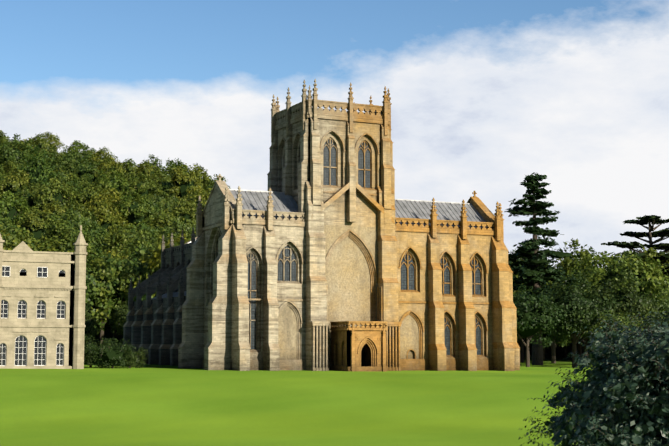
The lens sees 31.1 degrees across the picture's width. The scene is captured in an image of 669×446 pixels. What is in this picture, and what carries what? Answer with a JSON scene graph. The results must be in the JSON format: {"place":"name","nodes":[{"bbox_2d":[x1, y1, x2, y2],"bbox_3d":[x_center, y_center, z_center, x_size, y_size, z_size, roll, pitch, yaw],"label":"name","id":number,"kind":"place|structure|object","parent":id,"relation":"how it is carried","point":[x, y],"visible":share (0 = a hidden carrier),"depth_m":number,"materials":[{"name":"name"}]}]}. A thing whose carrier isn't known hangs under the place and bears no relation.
{"place":"outdoors","nodes":[
{"label":"outdoors","id":0,"kind":"place"},
{"bbox_2d":[0,200,592,445],"bbox_3d":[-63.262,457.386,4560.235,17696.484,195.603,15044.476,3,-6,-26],"label":"terrain","id":1,"kind":"structure","parent":0,"point":[156,405],"depth_m":96.75,"materials":[{"name":"green plant"}]},
{"bbox_2d":[0,223,9,245],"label":"hillside tree","id":2,"kind":"object","parent":1,"relation":"on","point":[4,235],"visible":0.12,"depth_m":314.93,"materials":[{"name":"green plant"}]},
{"bbox_2d":[0,130,11,148],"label":"hillside tree","id":3,"kind":"object","parent":1,"relation":"on","point":[3,137],"visible":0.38,"depth_m":543.32,"materials":[{"name":"green plant"}]},
{"bbox_2d":[0,141,13,157],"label":"hillside tree","id":4,"kind":"object","parent":1,"relation":"on","point":[1,144],"visible":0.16,"depth_m":530.74,"materials":[{"name":"green plant"}]},
{"bbox_2d":[0,215,18,231],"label":"hillside tree","id":5,"kind":"object","parent":1,"relation":"on","point":[8,226],"visible":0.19,"depth_m":391.02,"materials":[{"name":"green plant"}]},
{"bbox_2d":[1,160,25,174],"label":"hillside tree","id":6,"kind":"object","parent":1,"relation":"on","point":[11,164],"visible":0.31,"depth_m":488.17,"materials":[{"name":"green plant"}]},
{"bbox_2d":[0,190,30,228],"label":"hillside tree","id":7,"kind":"object","parent":1,"relation":"on","point":[9,205],"visible":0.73,"depth_m":409.99,"materials":[{"name":"green plant"}]},
{"bbox_2d":[0,169,30,199],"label":"hillside tree","id":8,"kind":"object","parent":1,"relation":"on","point":[15,184],"visible":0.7,"depth_m":443.17,"materials":[{"name":"green plant"}]},
{"bbox_2d":[0,133,33,168],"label":"hillside tree","id":9,"kind":"object","parent":1,"relation":"on","point":[14,155],"visible":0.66,"depth_m":512.38,"materials":[{"name":"green plant"}]},
{"bbox_2d":[0,227,33,243],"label":"hillside tree","id":10,"kind":"object","parent":1,"relation":"on","point":[14,232],"visible":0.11,"depth_m":374.73,"materials":[{"name":"green plant"}]},
{"bbox_2d":[0,225,36,250],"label":"hillside tree","id":11,"kind":"object","parent":1,"relation":"on","point":[14,243],"visible":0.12,"depth_m":224.00,"materials":[{"name":"green plant"}]},
{"bbox_2d":[6,238,38,249],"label":"hillside tree","id":12,"kind":"object","parent":1,"relation":"on","point":[33,244],"visible":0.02,"depth_m":330.11,"materials":[{"name":"green plant"}]},
{"bbox_2d":[6,140,40,167],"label":"hillside tree","id":13,"kind":"object","parent":1,"relation":"on","point":[25,160],"visible":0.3,"depth_m":514.41,"materials":[{"name":"green plant"}]},
{"bbox_2d":[11,235,42,248],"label":"hillside tree","id":14,"kind":"object","parent":1,"relation":"on","point":[30,238],"visible":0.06,"depth_m":341.67,"materials":[{"name":"green plant"}]},
{"bbox_2d":[12,185,44,213],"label":"hillside tree","id":15,"kind":"object","parent":1,"relation":"on","point":[26,195],"visible":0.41,"depth_m":442.38,"materials":[{"name":"green plant"}]},
{"bbox_2d":[22,206,42,217],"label":"hillside tree","id":16,"kind":"object","parent":1,"relation":"on","point":[33,208],"visible":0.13,"depth_m":429.81,"materials":[{"name":"green plant"}]},
{"bbox_2d":[19,210,52,242],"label":"hillside tree","id":17,"kind":"object","parent":1,"relation":"on","point":[36,229],"visible":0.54,"depth_m":378.52,"materials":[{"name":"green plant"}]},
{"bbox_2d":[16,145,57,188],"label":"hillside tree","id":18,"kind":"object","parent":1,"relation":"on","point":[36,171],"visible":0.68,"depth_m":466.68,"materials":[{"name":"green plant"}]},
{"bbox_2d":[29,182,45,210],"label":"hillside tree","id":19,"kind":"object","parent":1,"relation":"on","point":[33,186],"visible":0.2,"depth_m":455.80,"materials":[{"name":"green plant"}]},
{"bbox_2d":[27,133,57,163],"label":"hillside tree","id":20,"kind":"object","parent":1,"relation":"on","point":[42,145],"visible":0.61,"depth_m":534.84,"materials":[{"name":"green plant"}]},
{"bbox_2d":[0,225,87,368],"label":"building","id":21,"kind":"structure","parent":1,"relation":"on","point":[42,310],"depth_m":127.09,"materials":[{"name":"stone"}]},
{"bbox_2d":[32,235,63,251],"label":"hillside tree","id":22,"kind":"object","parent":1,"relation":"on","point":[47,245],"visible":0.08,"depth_m":280.82,"materials":[{"name":"green plant"}]},
{"bbox_2d":[38,131,64,163],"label":"hillside tree","id":23,"kind":"object","parent":1,"relation":"on","point":[50,136],"visible":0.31,"depth_m":545.86,"materials":[{"name":"green plant"}]},
{"bbox_2d":[31,177,77,211],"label":"hillside tree","id":24,"kind":"object","parent":1,"relation":"on","point":[54,190],"visible":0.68,"depth_m":438.93,"materials":[{"name":"green plant"}]},
{"bbox_2d":[41,198,67,221],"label":"hillside tree","id":25,"kind":"object","parent":1,"relation":"on","point":[54,206],"visible":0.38,"depth_m":412.57,"materials":[{"name":"green plant"}]},
{"bbox_2d":[45,151,71,174],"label":"hillside tree","id":26,"kind":"object","parent":1,"relation":"on","point":[54,161],"visible":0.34,"depth_m":501.52,"materials":[{"name":"green plant"}]},
{"bbox_2d":[47,171,70,185],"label":"hillside tree","id":27,"kind":"object","parent":1,"relation":"on","point":[62,176],"visible":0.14,"depth_m":476.72,"materials":[{"name":"green plant"}]},
{"bbox_2d":[49,167,80,185],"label":"hillside tree","id":28,"kind":"object","parent":1,"relation":"on","point":[71,177],"visible":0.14,"depth_m":483.20,"materials":[{"name":"green plant"}]},
{"bbox_2d":[42,214,94,253],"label":"hillside tree","id":29,"kind":"object","parent":1,"relation":"on","point":[54,225],"visible":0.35,"depth_m":345.34,"materials":[{"name":"green plant"}]},
{"bbox_2d":[52,226,87,263],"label":"hillside tree","id":30,"kind":"object","parent":1,"relation":"on","point":[65,244],"visible":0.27,"depth_m":337.89,"materials":[{"name":"green plant"}]},
{"bbox_2d":[64,184,81,205],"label":"hillside tree","id":31,"kind":"object","parent":1,"relation":"on","point":[76,188],"visible":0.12,"depth_m":450.51,"materials":[{"name":"green plant"}]},
{"bbox_2d":[47,209,99,236],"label":"hillside tree","id":32,"kind":"object","parent":1,"relation":"on","point":[73,215],"visible":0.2,"depth_m":385.69,"materials":[{"name":"green plant"}]},
{"bbox_2d":[60,150,89,172],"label":"hillside tree","id":33,"kind":"object","parent":1,"relation":"on","point":[76,156],"visible":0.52,"depth_m":539.16,"materials":[{"name":"green plant"}]},
{"bbox_2d":[61,140,88,157],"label":"hillside tree","id":34,"kind":"object","parent":1,"relation":"on","point":[76,145],"visible":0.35,"depth_m":591.63,"materials":[{"name":"green plant"}]},
{"bbox_2d":[53,204,99,228],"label":"hillside tree","id":35,"kind":"object","parent":1,"relation":"on","point":[83,212],"visible":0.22,"depth_m":401.47,"materials":[{"name":"green plant"}]},
{"bbox_2d":[63,202,93,213],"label":"hillside tree","id":36,"kind":"object","parent":1,"relation":"on","point":[82,205],"visible":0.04,"depth_m":419.66,"materials":[{"name":"green plant"}]},
{"bbox_2d":[73,174,94,193],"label":"hillside tree","id":37,"kind":"object","parent":1,"relation":"on","point":[82,182],"visible":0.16,"depth_m":465.17,"materials":[{"name":"green plant"}]},
{"bbox_2d":[77,145,96,163],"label":"hillside tree","id":38,"kind":"object","parent":1,"relation":"on","point":[84,153],"visible":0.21,"depth_m":571.32,"materials":[{"name":"green plant"}]},
{"bbox_2d":[68,154,107,184],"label":"hillside tree","id":39,"kind":"object","parent":1,"relation":"on","point":[83,168],"visible":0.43,"depth_m":494.72,"materials":[{"name":"green plant"}]},
{"bbox_2d":[70,222,107,249],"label":"hillside tree","id":40,"kind":"object","parent":1,"relation":"on","point":[97,235],"visible":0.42,"depth_m":382.31,"materials":[{"name":"green plant"}]},
{"bbox_2d":[84,307,99,340],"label":"park tree","id":41,"kind":"object","parent":1,"relation":"on","point":[89,330],"visible":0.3,"depth_m":201.10,"materials":[{"name":"green plant"}]},
{"bbox_2d":[73,181,112,205],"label":"hillside tree","id":42,"kind":"object","parent":1,"relation":"on","point":[83,197],"visible":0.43,"depth_m":445.93,"materials":[{"name":"green plant"}]},
{"bbox_2d":[86,246,108,267],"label":"hillside tree","id":43,"kind":"object","parent":1,"relation":"on","point":[98,256],"visible":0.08,"depth_m":339.70,"materials":[{"name":"green plant"}]},
{"bbox_2d":[84,334,114,367],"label":"shrub","id":44,"kind":"object","parent":1,"relation":"on","point":[89,360],"visible":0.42,"depth_m":135.73,"materials":[{"name":"green plant"}]},
{"bbox_2d":[87,314,115,343],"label":"hillside tree","id":45,"kind":"object","parent":1,"relation":"on","point":[109,325],"visible":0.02,"depth_m":243.28,"materials":[{"name":"green plant"}]},
{"bbox_2d":[85,265,123,333],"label":"hillside tree","id":46,"kind":"object","parent":1,"relation":"on","point":[91,290],"visible":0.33,"depth_m":218.34,"materials":[{"name":"green plant"}]},
{"bbox_2d":[84,187,125,210],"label":"hillside tree","id":47,"kind":"object","parent":1,"relation":"on","point":[115,193],"visible":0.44,"depth_m":433.91,"materials":[{"name":"green plant"}]},
{"bbox_2d":[89,146,123,177],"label":"hillside tree","id":48,"kind":"object","parent":1,"relation":"on","point":[97,154],"visible":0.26,"depth_m":532.72,"materials":[{"name":"green plant"}]},
{"bbox_2d":[85,200,128,246],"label":"hillside tree","id":49,"kind":"object","parent":1,"relation":"on","point":[106,219],"visible":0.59,"depth_m":409.15,"materials":[{"name":"green plant"}]},
{"bbox_2d":[93,165,125,192],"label":"hillside tree","id":50,"kind":"object","parent":1,"relation":"on","point":[104,170],"visible":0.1,"depth_m":492.01,"materials":[{"name":"green plant"}]},
{"bbox_2d":[92,153,127,179],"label":"hillside tree","id":51,"kind":"object","parent":1,"relation":"on","point":[107,161],"visible":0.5,"depth_m":510.84,"materials":[{"name":"green plant"}]},
{"bbox_2d":[91,249,130,262],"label":"hillside tree","id":52,"kind":"object","parent":1,"relation":"on","point":[118,254],"visible":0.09,"depth_m":330.81,"materials":[{"name":"green plant"}]},
{"bbox_2d":[95,169,128,199],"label":"hillside tree","id":53,"kind":"object","parent":1,"relation":"on","point":[119,184],"visible":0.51,"depth_m":474.18,"materials":[{"name":"green plant"}]},
{"bbox_2d":[87,338,137,368],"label":"shrub","id":54,"kind":"object","parent":1,"relation":"on","point":[112,356],"visible":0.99,"depth_m":133.28,"materials":[{"name":"green plant"}]},
{"bbox_2d":[87,257,141,357],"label":"hillside tree","id":55,"kind":"object","parent":1,"relation":"on","point":[101,315],"visible":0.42,"depth_m":221.23,"materials":[{"name":"green plant"}]},
{"bbox_2d":[101,196,129,229],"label":"hillside tree","id":56,"kind":"object","parent":1,"relation":"on","point":[110,201],"visible":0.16,"depth_m":428.57,"materials":[{"name":"green plant"}]},
{"bbox_2d":[94,223,137,257],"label":"hillside tree","id":57,"kind":"object","parent":1,"relation":"on","point":[116,237],"visible":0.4,"depth_m":350.34,"materials":[{"name":"green plant"}]},
{"bbox_2d":[103,230,135,250],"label":"hillside tree","id":58,"kind":"object","parent":1,"relation":"on","point":[120,240],"visible":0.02,"depth_m":380.35,"materials":[{"name":"green plant"}]},
{"bbox_2d":[108,299,135,335],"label":"park tree","id":59,"kind":"object","parent":1,"relation":"on","point":[122,311],"visible":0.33,"depth_m":208.40,"materials":[{"name":"green plant"}]},
{"bbox_2d":[121,175,133,195],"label":"hillside tree","id":60,"kind":"object","parent":1,"relation":"on","point":[129,180],"visible":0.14,"depth_m":497.18,"materials":[{"name":"green plant"}]},
{"bbox_2d":[101,244,158,326],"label":"hillside tree","id":61,"kind":"object","parent":1,"relation":"on","point":[138,267],"visible":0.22,"depth_m":223.35,"materials":[{"name":"green plant"}]},
{"bbox_2d":[119,158,143,179],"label":"hillside tree","id":62,"kind":"object","parent":1,"relation":"on","point":[129,166],"visible":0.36,"depth_m":539.95,"materials":[{"name":"green plant"}]},
{"bbox_2d":[115,345,148,367],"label":"shrub","id":63,"kind":"object","parent":1,"relation":"on","point":[132,363],"visible":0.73,"depth_m":136.16,"materials":[{"name":"green plant"}]},
{"bbox_2d":[113,189,156,230],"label":"hillside tree","id":64,"kind":"object","parent":1,"relation":"on","point":[134,211],"visible":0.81,"depth_m":423.14,"materials":[{"name":"green plant"}]},
{"bbox_2d":[121,229,158,256],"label":"hillside tree","id":65,"kind":"object","parent":1,"relation":"on","point":[137,242],"visible":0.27,"depth_m":345.24,"materials":[{"name":"green plant"}]},
{"bbox_2d":[125,293,155,303],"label":"hillside tree","id":66,"kind":"object","parent":1,"relation":"on","point":[143,297],"visible":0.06,"depth_m":217.55,"materials":[{"name":"green plant"}]},
{"bbox_2d":[127,172,156,202],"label":"hillside tree","id":67,"kind":"object","parent":1,"relation":"on","point":[141,186],"visible":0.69,"depth_m":494.45,"materials":[{"name":"green plant"}]},
{"bbox_2d":[125,223,159,234],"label":"hillside tree","id":68,"kind":"object","parent":1,"relation":"on","point":[144,226],"visible":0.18,"depth_m":409.05,"materials":[{"name":"green plant"}]},
{"bbox_2d":[128,233,160,263],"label":"hillside tree","id":69,"kind":"object","parent":1,"relation":"on","point":[153,238],"visible":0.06,"depth_m":294.83,"materials":[{"name":"green plant"}]},
{"bbox_2d":[135,159,160,193],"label":"hillside tree","id":70,"kind":"object","parent":1,"relation":"on","point":[148,171],"visible":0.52,"depth_m":539.73,"materials":[{"name":"green plant"}]},
{"bbox_2d":[137,197,160,219],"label":"hillside tree","id":71,"kind":"object","parent":1,"relation":"on","point":[152,203],"visible":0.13,"depth_m":441.69,"materials":[{"name":"green plant"}]},
{"bbox_2d":[142,154,166,176],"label":"hillside tree","id":72,"kind":"object","parent":1,"relation":"on","point":[154,163],"visible":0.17,"depth_m":558.76,"materials":[{"name":"green plant"}]},
{"bbox_2d":[146,185,168,198],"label":"hillside tree","id":73,"kind":"object","parent":1,"relation":"on","point":[158,191],"visible":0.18,"depth_m":492.98,"materials":[{"name":"green plant"}]},
{"bbox_2d":[148,177,172,193],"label":"hillside tree","id":74,"kind":"object","parent":1,"relation":"on","point":[158,181],"visible":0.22,"depth_m":519.62,"materials":[{"name":"green plant"}]},
{"bbox_2d":[133,229,189,295],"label":"hillside tree","id":75,"kind":"object","parent":1,"relation":"on","point":[155,256],"visible":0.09,"depth_m":218.66,"materials":[{"name":"green plant"}]},
{"bbox_2d":[150,169,172,184],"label":"hillside tree","id":76,"kind":"object","parent":1,"relation":"on","point":[157,175],"visible":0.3,"depth_m":535.68,"materials":[{"name":"green plant"}]},
{"bbox_2d":[139,210,185,231],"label":"hillside tree","id":77,"kind":"object","parent":1,"relation":"on","point":[164,221],"visible":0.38,"depth_m":416.70,"materials":[{"name":"green plant"}]},
{"bbox_2d":[146,192,178,208],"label":"hillside tree","id":78,"kind":"object","parent":1,"relation":"on","point":[160,201],"visible":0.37,"depth_m":471.58,"materials":[{"name":"green plant"}]},
{"bbox_2d":[151,182,179,200],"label":"hillside tree","id":79,"kind":"object","parent":1,"relation":"on","point":[167,185],"visible":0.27,"depth_m":512.22,"materials":[{"name":"green plant"}]},
{"bbox_2d":[154,227,176,246],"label":"hillside tree","id":80,"kind":"object","parent":1,"relation":"on","point":[167,231],"visible":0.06,"depth_m":346.27,"materials":[{"name":"green plant"}]},
{"bbox_2d":[157,202,173,212],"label":"hillside tree","id":81,"kind":"object","parent":1,"relation":"on","point":[167,205],"visible":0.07,"depth_m":455.12,"materials":[{"name":"green plant"}]},
{"bbox_2d":[162,160,182,179],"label":"hillside tree","id":82,"kind":"object","parent":1,"relation":"on","point":[170,168],"visible":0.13,"depth_m":564.74,"materials":[{"name":"green plant"}]},
{"bbox_2d":[156,219,195,239],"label":"hillside tree","id":83,"kind":"object","parent":1,"relation":"on","point":[188,230],"visible":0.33,"depth_m":408.50,"materials":[{"name":"green plant"}]},
{"bbox_2d":[165,158,186,173],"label":"hillside tree","id":84,"kind":"object","parent":1,"relation":"on","point":[179,163],"visible":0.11,"depth_m":578.34,"materials":[{"name":"green plant"}]},
{"bbox_2d":[164,198,196,226],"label":"hillside tree","id":85,"kind":"object","parent":1,"relation":"on","point":[178,211],"visible":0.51,"depth_m":426.81,"materials":[{"name":"green plant"}]},
{"bbox_2d":[168,165,202,200],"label":"hillside tree","id":86,"kind":"object","parent":1,"relation":"on","point":[183,182],"visible":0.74,"depth_m":508.23,"materials":[{"name":"green plant"}]},
{"bbox_2d":[183,163,211,197],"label":"hillside tree","id":87,"kind":"object","parent":1,"relation":"on","point":[204,178],"visible":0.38,"depth_m":554.88,"materials":[{"name":"green plant"}]},
{"bbox_2d":[187,187,211,216],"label":"hillside tree","id":88,"kind":"object","parent":1,"relation":"on","point":[204,200],"visible":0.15,"depth_m":453.52,"materials":[{"name":"green plant"}]},
{"bbox_2d":[203,178,215,193],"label":"hillside tree","id":89,"kind":"object","parent":1,"relation":"on","point":[210,186],"visible":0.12,"depth_m":560.88,"materials":[{"name":"green plant"}]},
{"bbox_2d":[121,79,519,371],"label":"abbey church","id":90,"kind":"structure","parent":1,"relation":"on","point":[327,251],"depth_m":139.93,"materials":[{"name":"stone"}]},
{"bbox_2d":[513,292,546,361],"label":"hillside tree","id":91,"kind":"object","parent":1,"relation":"on","point":[522,351],"visible":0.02,"depth_m":235.58,"materials":[{"name":"green plant"}]},
{"bbox_2d":[513,284,567,366],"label":"park tree","id":92,"kind":"object","parent":1,"relation":"on","point":[532,319],"visible":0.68,"depth_m":176.51,"materials":[{"name":"green plant"}]},
{"bbox_2d":[504,172,585,364],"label":"conifer tree","id":93,"kind":"object","parent":1,"relation":"on","point":[532,271],"visible":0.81,"depth_m":203.66,"materials":[{"name":"green plant"}]},
{"bbox_2d":[515,282,584,362],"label":"park tree","id":94,"kind":"object","parent":1,"relation":"on","point":[553,353],"depth_m":229.72,"materials":[{"name":"green plant"}]},
{"bbox_2d":[543,331,570,348],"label":"hillside tree","id":95,"kind":"object","parent":1,"relation":"on","point":[564,342],"visible":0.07,"depth_m":236.62,"materials":[{"name":"green plant"}]},
{"bbox_2d":[546,262,582,357],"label":"hillside tree","id":96,"kind":"object","parent":1,"relation":"on","point":[565,351],"visible":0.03,"depth_m":264.10,"materials":[{"name":"green plant"}]},
{"bbox_2d":[528,269,618,367],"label":"park tree","id":97,"kind":"object","parent":1,"relation":"on","point":[582,310],"visible":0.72,"depth_m":181.15,"materials":[{"name":"green plant"}]},
{"bbox_2d":[547,238,607,356],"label":"hillside tree","id":98,"kind":"object","parent":1,"relation":"on","point":[571,262],"visible":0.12,"depth_m":250.59,"materials":[{"name":"green plant"}]},
{"bbox_2d":[577,283,587,356],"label":"hillside tree","id":99,"kind":"object","parent":1,"relation":"on","point":[585,339],"depth_m":242.54,"materials":[{"name":"green plant"}]},
{"bbox_2d":[518,310,668,445],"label":"bush","id":100,"kind":"object","parent":1,"relation":"on","point":[621,398],"visible":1,"depth_m":34.17,"materials":[{"name":"green plant"}]},
{"bbox_2d":[560,249,668,301],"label":"park tree","id":101,"kind":"object","parent":1,"relation":"on","point":[649,272],"visible":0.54,"depth_m":211.70,"materials":[{"name":"green plant"}]},
{"bbox_2d":[586,309,646,343],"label":"park tree","id":102,"kind":"object","parent":1,"relation":"on","point":[626,321],"visible":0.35,"depth_m":175.38,"materials":[{"name":"green plant"}]},
{"bbox_2d":[586,267,666,339],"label":"park tree","id":103,"kind":"object","parent":1,"relation":"on","point":[628,301],"visible":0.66,"depth_m":187.20,"materials":[{"name":"green plant"}]},
{"bbox_2d":[606,249,655,272],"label":"hillside tree","id":104,"kind":"object","parent":1,"relation":"on","point":[622,253],"depth_m":270.08,"materials":[{"name":"green plant"}]},
{"bbox_2d":[601,215,668,296],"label":"cedar tree","id":105,"kind":"object","parent":1,"relation":"on","point":[649,220],"visible":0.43,"depth_m":260.98,"materials":[{"name":"green plant"}]},
{"bbox_2d":[616,246,668,335],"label":"hillside tree","id":106,"kind":"object","parent":1,"relation":"on","point":[652,253],"visible":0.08,"depth_m":258.73,"materials":[{"name":"green plant"}]},
{"bbox_2d":[637,292,668,332],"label":"park tree","id":107,"kind":"object","parent":1,"relation":"on","point":[666,301],"visible":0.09,"depth_m":199.59,"materials":[{"name":"green plant"}]},
{"bbox_2d":[0,0,668,267],"label":"sky","id":108,"kind":"structure","parent":0,"point":[486,95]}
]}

